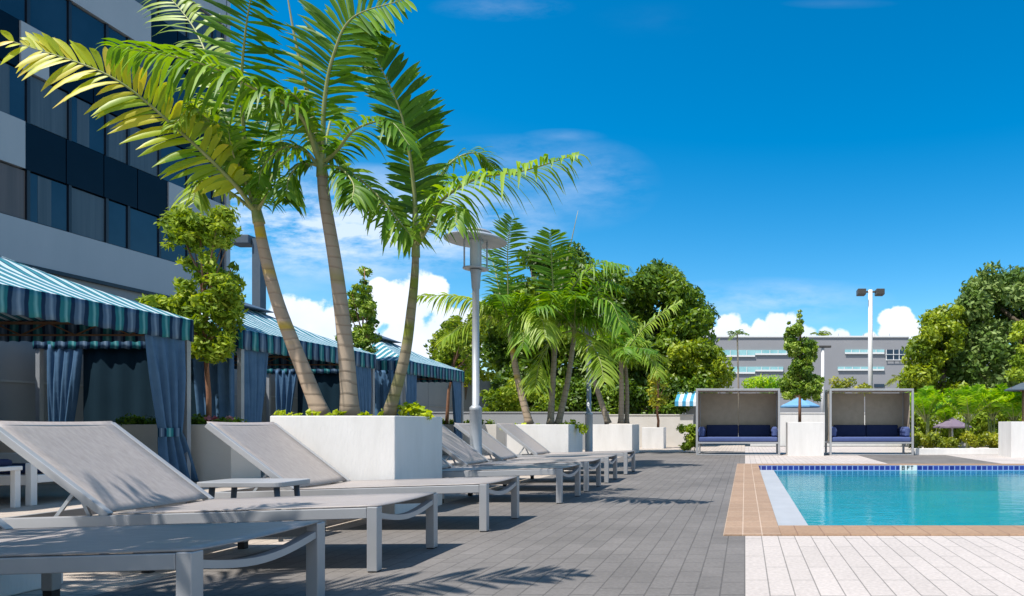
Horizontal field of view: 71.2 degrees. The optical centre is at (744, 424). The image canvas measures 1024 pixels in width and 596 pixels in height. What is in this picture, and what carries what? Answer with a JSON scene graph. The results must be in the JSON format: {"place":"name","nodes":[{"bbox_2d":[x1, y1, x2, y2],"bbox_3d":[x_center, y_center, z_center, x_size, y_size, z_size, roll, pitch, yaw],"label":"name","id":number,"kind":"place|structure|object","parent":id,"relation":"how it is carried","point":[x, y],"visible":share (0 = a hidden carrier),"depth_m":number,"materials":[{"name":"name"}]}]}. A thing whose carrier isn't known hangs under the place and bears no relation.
{"place":"outdoors","nodes":[
{"label":"outdoors","id":0,"kind":"place"},
{"bbox_2d":[0,0,229,310],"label":"hotel building","id":1,"kind":"structure","parent":0,"point":[84,201],"depth_m":24.74,"materials":[{"name":"grey"}]},
{"bbox_2d":[0,162,29,220],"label":"window","id":2,"kind":"structure","parent":1,"relation":"in","point":[14,182],"depth_m":22.30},
{"bbox_2d":[0,61,29,123],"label":"window","id":3,"kind":"structure","parent":1,"relation":"in","point":[14,91],"depth_m":22.30,"materials":[{"name":"blue glass"}]},
{"bbox_2d":[0,0,29,24],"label":"window","id":4,"kind":"structure","parent":1,"relation":"in","point":[19,9],"depth_m":22.42,"materials":[{"name":"blue glass"}]},
{"bbox_2d":[30,173,71,232],"bbox_3d":[-24.620,-7.825,23.460,0.200,1.744,1.380,0,0,0],"label":"window","id":5,"kind":"structure","parent":1,"relation":"in","point":[50,201],"depth_m":23.45,"materials":[{"name":"blue glass"}]},
{"bbox_2d":[30,76,71,140],"bbox_3d":[-24.620,-11.175,23.460,0.200,1.744,1.380,0,0,0],"label":"window","id":6,"kind":"structure","parent":1,"relation":"in","point":[57,120],"depth_m":23.46,"materials":[{"name":"glass"}]},
{"bbox_2d":[30,0,71,48],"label":"window","id":7,"kind":"structure","parent":1,"relation":"in","point":[53,18],"depth_m":23.56,"materials":[{"name":"blue glass"}]},
{"bbox_2d":[72,188,108,243],"bbox_3d":[-24.620,-7.825,24.860,0.200,1.744,1.380,0,0,0],"label":"window","id":8,"kind":"structure","parent":1,"relation":"in","point":[90,213],"depth_m":24.89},
{"bbox_2d":[72,96,108,156],"bbox_3d":[-24.620,-11.175,24.860,0.200,1.744,1.380,0,0,0],"label":"window","id":9,"kind":"structure","parent":1,"relation":"in","point":[85,127],"depth_m":24.81,"materials":[{"name":"blue glass"}]},
{"bbox_2d":[72,4,108,67],"bbox_3d":[-24.620,-14.525,24.860,0.200,1.744,1.380,0,0,0],"label":"window","id":10,"kind":"structure","parent":1,"relation":"in","point":[87,31],"depth_m":24.81,"materials":[{"name":"blue glass"}]},
{"bbox_2d":[109,201,129,249],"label":"window","id":11,"kind":"structure","parent":1,"relation":"in","point":[119,215],"depth_m":26.05,"materials":[{"name":"blue glass"}]},
{"bbox_2d":[109,114,129,165],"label":"window","id":12,"kind":"structure","parent":1,"relation":"in","point":[121,153],"depth_m":26.05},
{"bbox_2d":[130,208,160,257],"bbox_3d":[-24.620,-7.825,27.160,0.200,1.744,1.380,0,0,0],"label":"window","id":13,"kind":"structure","parent":1,"relation":"in","point":[145,236],"depth_m":27.13,"materials":[{"name":"blue glass"}]},
{"bbox_2d":[130,127,160,178],"bbox_3d":[-24.620,-11.175,27.160,0.200,1.744,1.380,0,0,0],"label":"window","id":14,"kind":"structure","parent":1,"relation":"in","point":[145,163],"depth_m":27.13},
{"bbox_2d":[130,43,160,94],"bbox_3d":[-24.620,-14.525,27.160,0.200,1.744,1.380,0,0,0],"label":"window","id":15,"kind":"structure","parent":1,"relation":"in","point":[150,68],"depth_m":27.22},
{"bbox_2d":[135,0,160,16],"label":"window","id":16,"kind":"structure","parent":1,"relation":"in","point":[141,2],"depth_m":27.50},
{"bbox_2d":[161,64,186,107],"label":"window","id":17,"kind":"structure","parent":1,"relation":"in","point":[176,94],"depth_m":28.76,"materials":[{"name":"blue glass"}]},
{"bbox_2d":[161,220,188,262],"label":"window","id":18,"kind":"structure","parent":1,"relation":"in","point":[172,256],"depth_m":28.41,"materials":[{"name":"blue glass"}]},
{"bbox_2d":[161,141,188,188],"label":"window","id":19,"kind":"structure","parent":1,"relation":"in","point":[180,181],"depth_m":28.50,"materials":[{"name":"blue glass"}]},
{"bbox_2d":[161,0,188,37],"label":"window","id":20,"kind":"structure","parent":1,"relation":"in","point":[170,22],"depth_m":28.66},
{"bbox_2d":[189,4,214,50],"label":"window","id":21,"kind":"structure","parent":1,"relation":"in","point":[202,29],"depth_m":29.87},
{"bbox_2d":[0,445,744,595],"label":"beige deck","id":22,"kind":"structure","parent":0,"point":[52,497],"depth_m":5.05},
{"bbox_2d":[0,459,22,507],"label":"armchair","id":23,"kind":"object","parent":22,"relation":"on","point":[15,486],"visible":1,"depth_m":6.36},
{"bbox_2d":[0,453,53,505],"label":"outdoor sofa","id":24,"kind":"object","parent":22,"relation":"on","point":[32,476],"visible":0.33,"depth_m":6.55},
{"bbox_2d":[0,556,62,595],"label":"plinth","id":25,"kind":"structure","parent":22,"relation":"on","point":[12,584],"depth_m":3.13,"materials":[{"name":"paint"}]},
{"bbox_2d":[0,256,198,481],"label":"cabana","id":26,"kind":"object","parent":22,"relation":"on","point":[38,305],"visible":0.91,"depth_m":8.37,"materials":[{"name":"fabric"}]},
{"bbox_2d":[0,424,260,482],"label":"planter","id":27,"kind":"object","parent":22,"relation":"on","point":[214,457],"visible":0.12,"depth_m":9.00,"materials":[{"name":"beige paint"}]},
{"bbox_2d":[115,413,248,425],"bbox_3d":[-7.826,-0.027,9.246,1.759,0.288,0.539,0,0,0],"label":"flower bed","id":28,"kind":"object","parent":27,"relation":"in","point":[197,419],"visible":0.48,"depth_m":9.12,"materials":[{"name":"green plant"}]},
{"bbox_2d":[135,202,248,421],"bbox_3d":[-7.728,-1.561,9.316,1.690,3.286,0.883,0,0,0],"label":"column tree","id":29,"kind":"object","parent":27,"relation":"on","point":[218,299],"visible":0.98,"depth_m":9.15,"materials":[{"name":"green plant"}]},
{"bbox_2d":[33,301,375,421],"bbox_3d":[-8.875,-0.695,11.455,3.110,2.990,3.700,0,0,0],"label":"cabana","id":30,"kind":"object","parent":22,"relation":"on","point":[116,381],"visible":0.46,"depth_m":9.77,"materials":[{"name":"fabric"}]},
{"bbox_2d":[0,341,489,421],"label":"siding fence","id":31,"kind":"object","parent":22,"relation":"on","point":[17,381],"visible":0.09,"depth_m":10.00,"materials":[{"name":"metal"}]},
{"bbox_2d":[197,478,309,541],"bbox_3d":[-3.420,0.596,4.630,0.600,0.411,0.340,0,0,0],"label":"side table","id":32,"kind":"object","parent":22,"relation":"on","point":[234,484],"visible":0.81,"depth_m":4.52,"materials":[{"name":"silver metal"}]},
{"bbox_2d":[270,416,441,513],"bbox_3d":[-3.560,0.362,6.170,1.080,0.875,0.900,0,0,0],"label":"planter","id":33,"kind":"object","parent":22,"relation":"on","point":[354,448],"visible":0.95,"depth_m":5.72,"materials":[{"name":"paint"}]},
{"bbox_2d":[0,0,354,415],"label":"palm tree","id":34,"kind":"object","parent":33,"relation":"in","point":[233,150],"visible":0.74,"depth_m":5.78,"materials":[{"name":"green plant"}]},
{"bbox_2d":[93,0,435,415],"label":"palm tree","id":35,"kind":"object","parent":33,"relation":"in","point":[306,108],"visible":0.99,"depth_m":5.93,"materials":[{"name":"green plant"}]},
{"bbox_2d":[306,408,383,415],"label":"trailing plant","id":36,"kind":"object","parent":33,"relation":"in","point":[309,412],"visible":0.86,"depth_m":5.87,"materials":[{"name":"green plant"}]},
{"bbox_2d":[381,401,433,419],"bbox_3d":[-3.226,-0.120,6.352,0.519,0.220,0.193,0,0,0],"label":"trailing plant","id":37,"kind":"object","parent":33,"relation":"in","point":[415,409],"visible":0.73,"depth_m":6.33,"materials":[{"name":"green plant"}]},
{"bbox_2d":[342,37,590,415],"bbox_3d":[-2.444,-1.812,6.396,2.609,3.543,1.502,0,0,17],"label":"palm tree","id":38,"kind":"object","parent":33,"relation":"in","point":[417,116],"visible":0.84,"depth_m":6.10,"materials":[{"name":"green plant"}]},
{"bbox_2d":[266,334,464,439],"bbox_3d":[-8.875,-0.695,15.871,3.110,2.990,3.177,0,0,0],"label":"cabana","id":39,"kind":"object","parent":22,"relation":"on","point":[423,369],"visible":0.41,"depth_m":14.46,"materials":[{"name":"fabric"}]},
{"bbox_2d":[442,424,505,454],"bbox_3d":[-8.450,0.400,17.950,3.700,0.800,0.700,0,0,0],"label":"planter","id":40,"kind":"object","parent":22,"relation":"on","point":[496,432],"visible":0.18,"depth_m":17.60,"materials":[{"name":"beige paint"}]},
{"bbox_2d":[434,315,480,423],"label":"column tree","id":41,"kind":"object","parent":40,"relation":"on","point":[446,356],"visible":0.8,"depth_m":17.91,"materials":[{"name":"green plant"}]},
{"bbox_2d":[443,227,506,453],"bbox_3d":[-3.540,-0.882,8.720,0.780,3.365,0.780,0,0,0],"label":"lamp post","id":42,"kind":"object","parent":22,"relation":"on","point":[487,239],"visible":0.75,"depth_m":8.68,"materials":[{"name":"metal"}]},
{"bbox_2d":[479,377,560,411],"bbox_3d":[-8.096,-0.488,24.020,3.160,2.614,1.862,0,0,0],"label":"shrub","id":43,"kind":"object","parent":22,"relation":"on","point":[507,396],"visible":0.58,"depth_m":23.63,"materials":[{"name":"green plant"}]},
{"bbox_2d":[432,412,609,449],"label":"garden wall","id":44,"kind":"structure","parent":22,"relation":"on","point":[515,417],"depth_m":21.00,"materials":[{"name":"grey"}]},
{"bbox_2d":[507,424,582,470],"bbox_3d":[-3.595,0.400,12.000,1.070,0.800,1.000,0,0,0],"label":"planter","id":45,"kind":"object","parent":22,"relation":"on","point":[553,438],"visible":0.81,"depth_m":11.50,"materials":[{"name":"paint"}]},
{"bbox_2d":[417,213,564,423],"bbox_3d":[-4.363,-1.835,11.908,2.620,3.713,1.799,0,0,0],"label":"palm tree","id":46,"kind":"object","parent":45,"relation":"in","point":[493,311],"visible":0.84,"depth_m":11.68,"materials":[{"name":"green plant"}]},
{"bbox_2d":[497,212,637,423],"bbox_3d":[-3.177,-1.927,12.076,2.571,3.862,1.862,0,0,0],"label":"palm tree","id":47,"kind":"object","parent":45,"relation":"in","point":[554,300],"visible":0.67,"depth_m":11.71,"materials":[{"name":"green plant"}]},
{"bbox_2d":[518,281,640,423],"bbox_3d":[-3.019,-1.276,12.113,2.141,2.586,1.930,0,0,-23],"label":"palm tree","id":48,"kind":"object","parent":45,"relation":"in","point":[579,313],"visible":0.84,"depth_m":11.74,"materials":[{"name":"green plant"}]},
{"bbox_2d":[582,314,605,464],"bbox_3d":[-3.130,-0.767,13.300,0.780,3.135,0.780,0,0,0],"label":"lamp post","id":49,"kind":"object","parent":22,"relation":"on","point":[589,433],"visible":0.26,"depth_m":13.25,"materials":[{"name":"metal"}]},
{"bbox_2d":[593,424,638,452],"bbox_3d":[-3.640,0.400,18.600,1.160,0.800,1.200,0,0,0],"label":"planter","id":50,"kind":"object","parent":22,"relation":"on","point":[615,437],"visible":0.88,"depth_m":18.00,"materials":[{"name":"paint"}]},
{"bbox_2d":[560,326,638,423],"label":"palm tree","id":51,"kind":"object","parent":50,"relation":"in","point":[606,418],"visible":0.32,"depth_m":18.28,"materials":[{"name":"green plant"}]},
{"bbox_2d":[585,340,660,422],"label":"palm tree","id":52,"kind":"object","parent":50,"relation":"in","point":[641,345],"visible":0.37,"depth_m":18.75,"materials":[{"name":"green plant"}]},
{"bbox_2d":[576,299,682,423],"bbox_3d":[-3.240,-1.728,18.587,2.871,3.402,2.916,0,0,-31],"label":"palm tree","id":53,"kind":"object","parent":50,"relation":"in","point":[630,349],"visible":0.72,"depth_m":18.18,"materials":[{"name":"green plant"}]},
{"bbox_2d":[534,373,714,413],"bbox_3d":[-4.510,-0.615,24.781,6.959,2.723,2.054,0,0,0],"label":"hedge","id":54,"kind":"object","parent":22,"relation":"on","point":[638,396],"visible":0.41,"depth_m":24.50,"materials":[{"name":"green plant"}]},
{"bbox_2d":[609,414,693,446],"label":"garden wall","id":55,"kind":"structure","parent":22,"relation":"on","point":[671,423],"depth_m":23.60,"materials":[{"name":"beige paint"}]},
{"bbox_2d":[642,427,665,448],"bbox_3d":[-3.060,0.450,22.350,0.720,0.700,0.700,0,0,0],"label":"planter","id":56,"kind":"object","parent":22,"relation":"on","point":[653,437],"visible":1,"depth_m":22.00,"materials":[{"name":"paint"}]},
{"bbox_2d":[646,371,670,426],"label":"young tree","id":57,"kind":"object","parent":56,"relation":"on","point":[657,399],"visible":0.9,"depth_m":22.14,"materials":[{"name":"green plant"}]},
{"bbox_2d":[675,390,704,445],"bbox_3d":[-2.013,-0.275,25.200,0.926,2.150,3.600,0,0,0],"label":"kiosk","id":58,"kind":"object","parent":22,"relation":"on","point":[687,399],"visible":0.41,"depth_m":23.85,"materials":[{"name":"multicoloured"}]},
{"bbox_2d":[663,334,735,388],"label":"broad tree","id":59,"kind":"object","parent":22,"relation":"on","point":[693,356],"visible":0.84,"depth_m":24.96,"materials":[{"name":"green plant"}]},
{"bbox_2d":[93,452,1000,595],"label":"grey deck","id":60,"kind":"structure","parent":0,"point":[653,524],"depth_m":4.28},
{"bbox_2d":[0,518,324,595],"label":"sun lounger","id":61,"kind":"object","parent":60,"relation":"on","point":[49,555],"visible":1,"depth_m":2.62,"materials":[{"name":"fabric"}]},
{"bbox_2d":[0,421,437,572],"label":"sun lounger","id":62,"kind":"object","parent":60,"relation":"on","point":[104,470],"visible":0.86,"depth_m":3.77,"materials":[{"name":"fabric"}]},
{"bbox_2d":[205,421,518,531],"bbox_3d":[-2.966,0.389,5.286,2.086,0.823,0.740,0,0,-1],"label":"sun lounger","id":63,"kind":"object","parent":60,"relation":"on","point":[272,450],"visible":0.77,"depth_m":5.17,"materials":[{"name":"fabric"}]},
{"bbox_2d":[442,458,580,503],"bbox_3d":[-2.886,0.389,7.068,2.086,0.823,0.740,0,0,1],"label":"sun lounger","id":64,"kind":"object","parent":60,"relation":"on","point":[449,470],"visible":0.42,"depth_m":6.71,"materials":[{"name":"silver metal"}]},
{"bbox_2d":[442,424,600,491],"bbox_3d":[-2.906,0.389,8.221,2.086,0.823,0.740,0,0,-1],"label":"sun lounger","id":65,"kind":"object","parent":60,"relation":"on","point":[460,450],"visible":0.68,"depth_m":8.23,"materials":[{"name":"fabric"}]},
{"bbox_2d":[454,423,616,482],"bbox_3d":[-2.912,0.389,9.363,2.086,0.823,0.740,0,0,-1],"label":"sun lounger","id":66,"kind":"object","parent":60,"relation":"on","point":[495,448],"visible":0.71,"depth_m":9.31,"materials":[{"name":"fabric"}]},
{"bbox_2d":[496,423,634,474],"bbox_3d":[-2.910,0.389,10.899,2.086,0.823,0.740,0,0,0],"label":"sun lounger","id":67,"kind":"object","parent":60,"relation":"on","point":[527,442],"visible":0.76,"depth_m":10.78,"materials":[{"name":"fabric"}]},
{"bbox_2d":[676,423,698,450],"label":"bush","id":68,"kind":"object","parent":60,"relation":"on","point":[689,443],"visible":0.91,"depth_m":18.63,"materials":[{"name":"green plant"}]},
{"bbox_2d":[696,389,779,454],"bbox_3d":[-0.180,-0.065,17.675,2.180,1.730,1.050,0,0,0],"label":"daybed","id":69,"kind":"object","parent":60,"relation":"on","point":[717,416],"visible":1,"depth_m":18.16,"materials":[{"name":"beige metal"}]},
{"bbox_2d":[723,464,780,535],"bbox_3d":[0.052,0.809,9.065,0.417,0.042,8.610,0,0,0],"label":"pool coping","id":70,"kind":"object","parent":60,"relation":"on","point":[750,511],"visible":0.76,"depth_m":6.22,"materials":[{"name":"tile"}]},
{"bbox_2d":[230,0,1023,378],"label":"sky","id":71,"kind":"structure","parent":0,"point":[787,157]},
{"bbox_2d":[682,334,938,413],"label":"office building","id":72,"kind":"structure","parent":0,"point":[846,357],"depth_m":70.00,"materials":[{"name":"grey concrete"}]},
{"bbox_2d":[722,350,754,356],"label":"window","id":73,"kind":"structure","parent":72,"relation":"in","point":[742,353],"depth_m":69.90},
{"bbox_2d":[705,436,984,446],"bbox_3d":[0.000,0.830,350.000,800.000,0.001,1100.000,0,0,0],"label":"ground","id":74,"kind":"structure","parent":0,"point":[747,445],"depth_m":24.97,"materials":[{"name":"concrete"}]},
{"bbox_2d":[231,234,265,313],"bbox_3d":[-12.205,-1.910,16.300,0.720,5.420,0.400,0,0,0],"label":"street lamp","id":75,"kind":"object","parent":74,"relation":"on","point":[258,285],"visible":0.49,"depth_m":16.20,"materials":[{"name":"grey metal"}]},
{"bbox_2d":[423,313,496,399],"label":"broad tree","id":76,"kind":"object","parent":74,"relation":"on","point":[434,351],"visible":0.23,"depth_m":25.38,"materials":[{"name":"green plant"}]},
{"bbox_2d":[479,241,655,413],"bbox_3d":[-8.482,-3.866,31.028,9.705,9.617,7.065,0,0,0],"label":"broad tree","id":77,"kind":"object","parent":74,"relation":"on","point":[495,349],"visible":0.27,"depth_m":28.92,"materials":[{"name":"green plant"}]},
{"bbox_2d":[604,258,726,413],"bbox_3d":[-3.683,-3.267,29.092,5.869,8.245,6.081,0,0,0],"label":"broad tree","id":78,"kind":"object","parent":74,"relation":"on","point":[649,286],"visible":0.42,"depth_m":27.26,"materials":[{"name":"green plant"}]},
{"bbox_2d":[727,329,748,425],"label":"palm tree","id":79,"kind":"object","parent":74,"relation":"on","point":[738,332],"visible":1,"depth_m":61.93,"materials":[{"name":"green plant"}]},
{"bbox_2d":[741,374,780,392],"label":"shrub","id":80,"kind":"object","parent":74,"relation":"on","point":[763,382],"visible":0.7,"depth_m":27.68,"materials":[{"name":"green plant"}]},
{"bbox_2d":[780,398,819,407],"bbox_3d":[2.231,-0.165,27.000,1.571,1.931,1.571,0,0,0],"label":"umbrella","id":81,"kind":"object","parent":74,"relation":"on","point":[804,404],"visible":0.62,"depth_m":26.55,"materials":[{"name":"blue fabric"}]},
{"bbox_2d":[818,345,830,412],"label":"street lamp","id":82,"kind":"object","parent":74,"relation":"on","point":[822,347],"visible":0.57,"depth_m":47.90,"materials":[{"name":"white metal"}]},
{"bbox_2d":[828,376,872,396],"bbox_3d":[4.674,-0.668,29.014,2.060,2.963,1.454,0,0,0],"label":"shrub","id":83,"kind":"object","parent":74,"relation":"on","point":[841,384],"visible":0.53,"depth_m":28.92,"materials":[{"name":"green plant"}]},
{"bbox_2d":[856,288,884,386],"bbox_3d":[6.622,-3.160,35.000,1.400,7.920,0.600,0,0,0],"label":"floodlight pole","id":84,"kind":"object","parent":74,"relation":"on","point":[863,291],"visible":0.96,"depth_m":34.90,"materials":[{"name":"white metal"}]},
{"bbox_2d":[750,413,1019,445],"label":"garden wall","id":85,"kind":"structure","parent":74,"relation":"on","point":[805,417],"depth_m":24.60,"materials":[{"name":"paint"}]},
{"bbox_2d":[896,303,973,396],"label":"broad tree","id":86,"kind":"object","parent":74,"relation":"on","point":[942,329],"visible":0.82,"depth_m":29.82,"materials":[{"name":"green plant"}]},
{"bbox_2d":[910,410,960,446],"bbox_3d":[6.738,0.104,23.995,2.656,1.544,1.357,0,0,0],"label":"shrub","id":87,"kind":"object","parent":74,"relation":"on","point":[919,422],"visible":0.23,"depth_m":23.74,"materials":[{"name":"green plant"}]},
{"bbox_2d":[937,260,1023,389],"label":"broad tree","id":88,"kind":"object","parent":74,"relation":"on","point":[984,298],"visible":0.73,"depth_m":31.69,"materials":[{"name":"green plant"}]},
{"bbox_2d":[745,447,1023,595],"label":"white deck","id":89,"kind":"structure","parent":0,"point":[884,565],"depth_m":3.87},
{"bbox_2d":[786,422,823,455],"bbox_3d":[1.560,0.370,17.400,0.920,0.860,0.900,0,0,0],"label":"planter","id":90,"kind":"object","parent":89,"relation":"on","point":[804,438],"visible":1,"depth_m":16.95,"materials":[{"name":"paint"}]},
{"bbox_2d":[777,310,824,421],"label":"column tree","id":91,"kind":"object","parent":90,"relation":"on","point":[799,380],"visible":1,"depth_m":17.30,"materials":[{"name":"green plant"}]},
{"bbox_2d":[825,389,913,454],"bbox_3d":[3.280,-0.065,17.675,2.180,1.730,1.050,0,0,0],"label":"daybed","id":92,"kind":"object","parent":89,"relation":"on","point":[887,416],"visible":1,"depth_m":17.98,"materials":[{"name":"beige metal"}]},
{"bbox_2d":[758,464,1023,535],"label":"pool coping","id":93,"kind":"object","parent":89,"relation":"on","point":[901,530],"visible":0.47,"depth_m":4.97,"materials":[{"name":"tile"}]},
{"bbox_2d":[906,386,952,447],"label":"areca palm","id":94,"kind":"object","parent":89,"relation":"on","point":[925,403],"visible":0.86,"depth_m":20.23,"materials":[{"name":"green plant"}]},
{"bbox_2d":[932,396,958,436],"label":"areca palm","id":95,"kind":"object","parent":89,"relation":"on","point":[946,413],"visible":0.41,"depth_m":22.30,"materials":[{"name":"green plant"}]},
{"bbox_2d":[933,417,971,436],"bbox_3d":[6.880,0.284,22.000,1.146,1.032,1.146,0,0,0],"label":"umbrella","id":96,"kind":"object","parent":89,"relation":"on","point":[951,422],"visible":0.85,"depth_m":21.70,"materials":[{"name":"fabric"}]},
{"bbox_2d":[909,430,997,449],"bbox_3d":[7.519,0.462,18.402,6.156,0.625,1.341,0,0,0],"label":"hedge","id":97,"kind":"object","parent":89,"relation":"on","point":[930,439],"visible":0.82,"depth_m":18.17,"materials":[{"name":"green plant"}]},
{"bbox_2d":[914,448,997,454],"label":"kerb","id":98,"kind":"structure","parent":89,"relation":"on","point":[955,451],"depth_m":17.40,"materials":[{"name":"paint"}]},
{"bbox_2d":[933,404,1008,446],"bbox_3d":[8.098,0.046,23.549,2.693,1.679,1.531,0,0,0],"label":"shrub","id":99,"kind":"object","parent":89,"relation":"on","point":[957,432],"visible":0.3,"depth_m":23.23,"materials":[{"name":"green plant"}]},
{"bbox_2d":[938,384,1008,447],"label":"areca palm","id":100,"kind":"object","parent":89,"relation":"on","point":[967,400],"visible":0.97,"depth_m":19.78,"materials":[{"name":"green plant"}]},
{"bbox_2d":[971,410,1021,432],"bbox_3d":[9.324,-0.005,23.073,2.826,1.670,1.353,0,0,0],"label":"shrub","id":101,"kind":"object","parent":89,"relation":"on","point":[985,424],"visible":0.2,"depth_m":22.98,"materials":[{"name":"green plant"}]},
{"bbox_2d":[980,382,1021,447],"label":"areca palm","id":102,"kind":"object","parent":89,"relation":"on","point":[991,411],"visible":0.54,"depth_m":20.30,"materials":[{"name":"green plant"}]},
{"bbox_2d":[992,387,1021,421],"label":"areca palm","id":103,"kind":"object","parent":89,"relation":"on","point":[1012,408],"visible":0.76,"depth_m":19.93,"materials":[{"name":"green plant"}]},
{"bbox_2d":[998,422,1023,457],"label":"planter","id":104,"kind":"object","parent":89,"relation":"on","point":[1010,439],"visible":1,"depth_m":16.00,"materials":[{"name":"paint"}]},
{"bbox_2d":[1004,320,1023,391],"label":"column tree","id":105,"kind":"object","parent":89,"relation":"on","point":[1016,372],"visible":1,"depth_m":19.29,"materials":[{"name":"green plant"}]},
{"bbox_2d":[1004,382,1023,421],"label":"umbrella","id":106,"kind":"object","parent":89,"relation":"on","point":[1019,387],"visible":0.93,"depth_m":18.97,"materials":[{"name":"blue fabric"}]},
{"bbox_2d":[778,476,1023,524],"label":"pool basin","id":107,"kind":"object","parent":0,"point":[896,506],"visible":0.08,"depth_m":11.34,"materials":[{"name":"liquid"}]},
{"bbox_2d":[760,470,807,525],"bbox_3d":[0.411,1.089,9.061,0.297,0.402,7.758,0,0,0],"label":"pool ledge","id":108,"kind":"object","parent":107,"relation":"on","point":[786,510],"visible":0.28,"depth_m":7.54,"materials":[{"name":"paint"}]},
{"bbox_2d":[758,465,1023,475],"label":"pool tile band","id":109,"kind":"object","parent":107,"relation":"attached to","point":[783,470],"visible":0.67,"depth_m":12.95,"materials":[{"name":"tile"}]},
{"bbox_2d":[774,471,1023,508],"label":"pool water","id":110,"kind":"structure","parent":107,"relation":"in","point":[885,473],"depth_m":11.25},
{"bbox_3d":[-8.635,0.400,13.775,3.330,0.800,0.750,0,0,0],"label":"planter","id":111,"kind":"object","parent":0,"visible":0},
{"bbox_2d":[334,266,381,353],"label":"column tree","id":112,"kind":"object","parent":111,"relation":"on","point":[362,302],"visible":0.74,"depth_m":13.69,"materials":[{"name":"green plant"}]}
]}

